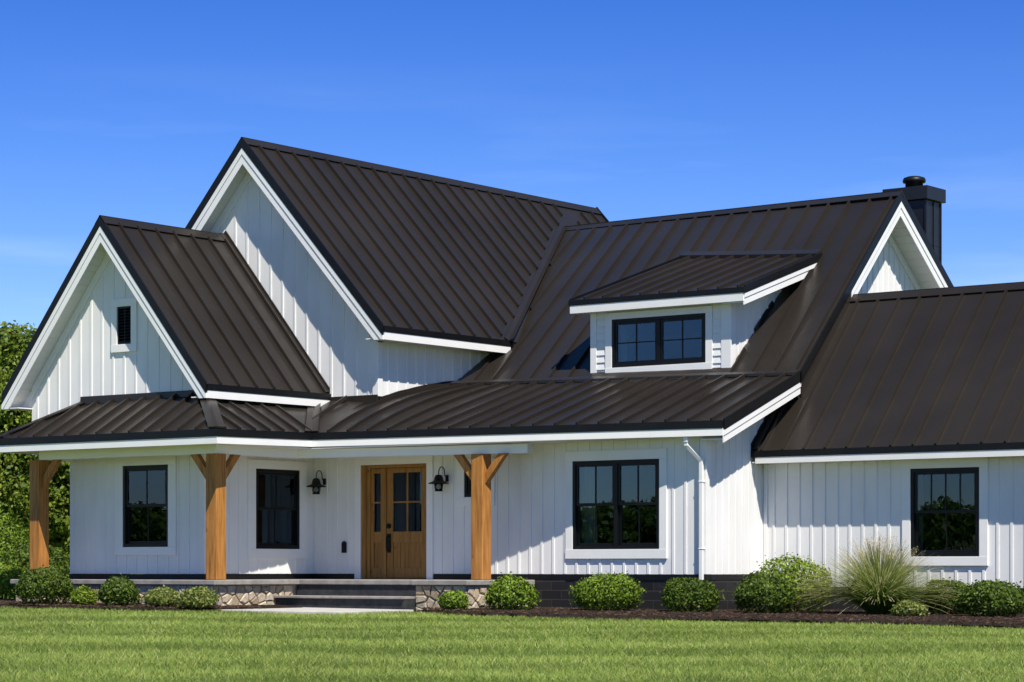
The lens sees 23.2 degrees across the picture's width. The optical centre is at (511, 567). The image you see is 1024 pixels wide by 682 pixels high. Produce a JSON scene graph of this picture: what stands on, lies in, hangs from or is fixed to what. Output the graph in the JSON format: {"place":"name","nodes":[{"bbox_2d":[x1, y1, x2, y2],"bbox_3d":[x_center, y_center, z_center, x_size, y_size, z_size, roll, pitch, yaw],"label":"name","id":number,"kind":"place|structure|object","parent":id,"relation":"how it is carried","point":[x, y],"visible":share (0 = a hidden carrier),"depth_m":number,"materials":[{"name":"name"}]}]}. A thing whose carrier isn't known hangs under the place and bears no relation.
{"place":"outdoors","nodes":[
{"label":"outdoors","id":0,"kind":"place"},
{"bbox_2d":[183,607,413,614],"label":"path","id":1,"kind":"structure","parent":0,"point":[310,610],"depth_m":40.93,"materials":[{"name":"concrete"}]},
{"bbox_2d":[0,593,1023,681],"bbox_3d":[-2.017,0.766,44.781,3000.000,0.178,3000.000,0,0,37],"label":"lawn","id":2,"kind":"structure","parent":0,"point":[812,622],"depth_m":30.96,"materials":[{"name":"plant"}]},
{"bbox_2d":[0,563,26,598],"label":"shrub","id":3,"kind":"object","parent":2,"relation":"on","point":[6,587],"visible":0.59,"depth_m":49.04,"materials":[{"name":"green plant"}]},
{"bbox_2d":[0,504,29,567],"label":"shrub","id":4,"kind":"object","parent":2,"relation":"on","point":[10,539],"visible":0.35,"depth_m":53.90,"materials":[{"name":"green plant"}]},
{"bbox_2d":[0,320,63,544],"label":"deciduous tree","id":5,"kind":"object","parent":2,"relation":"on","point":[13,345],"visible":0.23,"depth_m":61.24,"materials":[{"name":"green plant"}]},
{"bbox_2d":[0,541,69,594],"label":"shrub","id":6,"kind":"object","parent":2,"relation":"on","point":[60,562],"visible":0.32,"depth_m":52.22,"materials":[{"name":"green plant"}]},
{"bbox_2d":[0,411,69,563],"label":"deciduous tree","id":7,"kind":"object","parent":2,"relation":"on","point":[59,515],"visible":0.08,"depth_m":60.41,"materials":[{"name":"green plant"}]},
{"bbox_2d":[0,599,302,610],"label":"mulch bed","id":8,"kind":"object","parent":2,"relation":"on","point":[188,608],"visible":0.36,"depth_m":42.01,"materials":[{"name":"brown soil"}]},
{"bbox_2d":[11,564,77,608],"bbox_3d":[-8.106,0.330,43.257,1.166,0.787,1.118,0,0,37],"label":"shrub","id":9,"kind":"object","parent":8,"relation":"on","point":[34,584],"visible":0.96,"depth_m":42.92,"materials":[{"name":"green plant"}]},
{"bbox_2d":[68,585,97,604],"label":"shrub","id":10,"kind":"object","parent":8,"relation":"on","point":[84,595],"visible":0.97,"depth_m":42.42,"materials":[{"name":"green plant"}]},
{"bbox_2d":[96,573,141,609],"bbox_3d":[-6.626,0.409,42.156,0.744,0.653,0.800,0,0,37],"label":"shrub","id":11,"kind":"object","parent":8,"relation":"on","point":[115,590],"visible":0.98,"depth_m":41.94,"materials":[{"name":"green plant"}]},
{"bbox_2d":[141,585,179,610],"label":"shrub","id":12,"kind":"object","parent":8,"relation":"on","point":[159,596],"visible":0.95,"depth_m":41.26,"materials":[{"name":"green plant"}]},
{"bbox_2d":[173,585,221,611],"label":"shrub","id":13,"kind":"object","parent":8,"relation":"on","point":[200,596],"visible":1,"depth_m":41.03,"materials":[{"name":"green plant"}]},
{"bbox_2d":[0,137,1023,613],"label":"farmhouse","id":14,"kind":"object","parent":2,"relation":"on","point":[564,395],"visible":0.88,"depth_m":44.41,"materials":[{"name":"brown metal"}]},
{"bbox_2d":[115,456,176,554],"bbox_3d":[-6.515,-1.120,44.569,1.520,1.800,0.142,0,0,37],"label":"window","id":15,"kind":"structure","parent":14,"relation":"in","point":[145,487],"depth_m":44.57,"materials":[{"name":"black"}]},
{"bbox_2d":[247,459,307,558],"bbox_3d":[-4.285,-1.050,45.222,0.142,1.780,1.580,0,0,37],"label":"window","id":16,"kind":"structure","parent":14,"relation":"in","point":[276,490],"depth_m":45.22,"materials":[{"name":"black"}]},
{"bbox_2d":[306,470,325,493],"bbox_3d":[-3.584,-1.566,45.691,0.370,0.442,0.384,0,0,37],"label":"wall lantern","id":17,"kind":"object","parent":14,"relation":"attached to","point":[316,482],"depth_m":45.63,"materials":[{"name":"black metal"}]},
{"bbox_2d":[341,541,346,552],"bbox_3d":[-3.070,-0.378,45.519,0.100,0.215,0.043,0,0,37],"label":"wall box","id":18,"kind":"object","parent":14,"relation":"attached to","point":[343,546],"visible":1,"depth_m":45.50,"materials":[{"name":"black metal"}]},
{"bbox_2d":[386,467,425,577],"bbox_3d":[-1.898,-0.805,44.727,0.935,1.980,0.144,0,0,37],"label":"front door","id":19,"kind":"structure","parent":14,"relation":"in","point":[406,487],"depth_m":44.77,"materials":[{"name":"brown wood"}]},
{"bbox_2d":[428,466,448,491],"bbox_3d":[-1.289,-1.566,43.968,0.370,0.442,0.384,0,0,37],"label":"wall lantern","id":20,"kind":"object","parent":14,"relation":"attached to","point":[438,479],"depth_m":43.92,"materials":[{"name":"black metal"}]},
{"bbox_2d":[456,458,494,505],"bbox_3d":[-0.608,-1.495,43.760,0.840,0.830,0.142,0,0,37],"label":"window","id":21,"kind":"structure","parent":14,"relation":"in","point":[463,482],"depth_m":43.86,"materials":[{"name":"black"}]},
{"bbox_2d":[565,448,666,558],"bbox_3d":[1.829,-0.965,42.055,2.065,2.030,0.342,0,0,37],"label":"window","id":22,"kind":"structure","parent":14,"relation":"in","point":[580,466],"depth_m":42.04,"materials":[{"name":"black"}]},
{"bbox_2d":[605,306,712,372],"bbox_3d":[2.691,-4.020,44.472,2.280,1.140,0.342,0,0,37],"label":"window","id":23,"kind":"structure","parent":14,"relation":"in","point":[616,324],"depth_m":44.36,"materials":[{"name":"black"}]},
{"bbox_2d":[902,457,988,565],"bbox_3d":[7.073,-0.810,40.356,1.530,1.920,0.342,0,0,37],"label":"window","id":24,"kind":"structure","parent":14,"relation":"in","point":[913,470],"depth_m":40.27,"materials":[{"name":"black"}]},
{"bbox_2d":[417,607,1023,627],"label":"mulch bed","id":25,"kind":"object","parent":2,"relation":"on","point":[942,621],"visible":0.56,"depth_m":37.35,"materials":[{"name":"brown soil"}]},
{"bbox_2d":[436,589,470,614],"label":"shrub","id":26,"kind":"object","parent":25,"relation":"on","point":[450,600],"visible":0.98,"depth_m":40.55,"materials":[{"name":"green plant"}]},
{"bbox_2d":[0,600,1023,623],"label":"mulch chips","id":27,"kind":"object","parent":25,"relation":"on","point":[486,609],"visible":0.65,"depth_m":38.74,"materials":[{"name":"brown wood"}]},
{"bbox_2d":[483,571,541,609],"bbox_3d":[-0.014,0.418,40.651,0.981,0.722,1.030,0,0,37],"label":"shrub","id":28,"kind":"object","parent":25,"relation":"on","point":[520,591],"visible":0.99,"depth_m":40.39,"materials":[{"name":"green plant"}]},
{"bbox_2d":[567,571,645,609],"bbox_3d":[1.522,0.416,40.484,1.263,0.749,1.380,0,0,37],"label":"shrub","id":29,"kind":"object","parent":25,"relation":"on","point":[587,591],"visible":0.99,"depth_m":40.12,"materials":[{"name":"green plant"}]},
{"bbox_2d":[659,577,724,611],"bbox_3d":[2.832,0.469,39.950,1.005,0.660,1.080,0,0,37],"label":"shrub","id":30,"kind":"object","parent":25,"relation":"on","point":[677,592],"visible":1,"depth_m":39.66,"materials":[{"name":"green plant"}]},
{"bbox_2d":[731,569,796,612],"bbox_3d":[3.980,0.405,39.357,1.092,0.806,1.133,0,0,37],"label":"shrub","id":31,"kind":"object","parent":25,"relation":"on","point":[771,593],"visible":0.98,"depth_m":39.07,"materials":[{"name":"green plant"}]},
{"bbox_2d":[755,552,836,611],"bbox_3d":[4.557,0.278,40.355,1.386,1.058,1.366,0,0,-11],"label":"shrub","id":32,"kind":"object","parent":25,"relation":"on","point":[792,572],"visible":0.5,"depth_m":40.06,"materials":[{"name":"green plant"}]},
{"bbox_2d":[888,599,929,616],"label":"shrub","id":33,"kind":"object","parent":25,"relation":"on","point":[908,607],"visible":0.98,"depth_m":37.42,"materials":[{"name":"green plant"}]},
{"bbox_2d":[918,577,969,613],"bbox_3d":[6.880,0.482,39.228,0.990,0.684,0.958,0,0,37],"label":"shrub","id":34,"kind":"object","parent":25,"relation":"on","point":[957,585],"visible":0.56,"depth_m":38.98,"materials":[{"name":"green plant"}]},
{"bbox_2d":[947,579,1023,616],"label":"shrub","id":35,"kind":"object","parent":25,"relation":"on","point":[988,597],"visible":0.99,"depth_m":37.50,"materials":[{"name":"green plant"}]},
{"bbox_2d":[0,0,1023,339],"label":"sky","id":36,"kind":"structure","parent":0,"point":[125,109],"materials":[{"name":"blue"}]},
{"bbox_2d":[793,531,967,614],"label":"ornamental grass","id":37,"kind":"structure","parent":0,"point":[875,586],"depth_m":38.77,"materials":[{"name":"green plant"}]}
]}

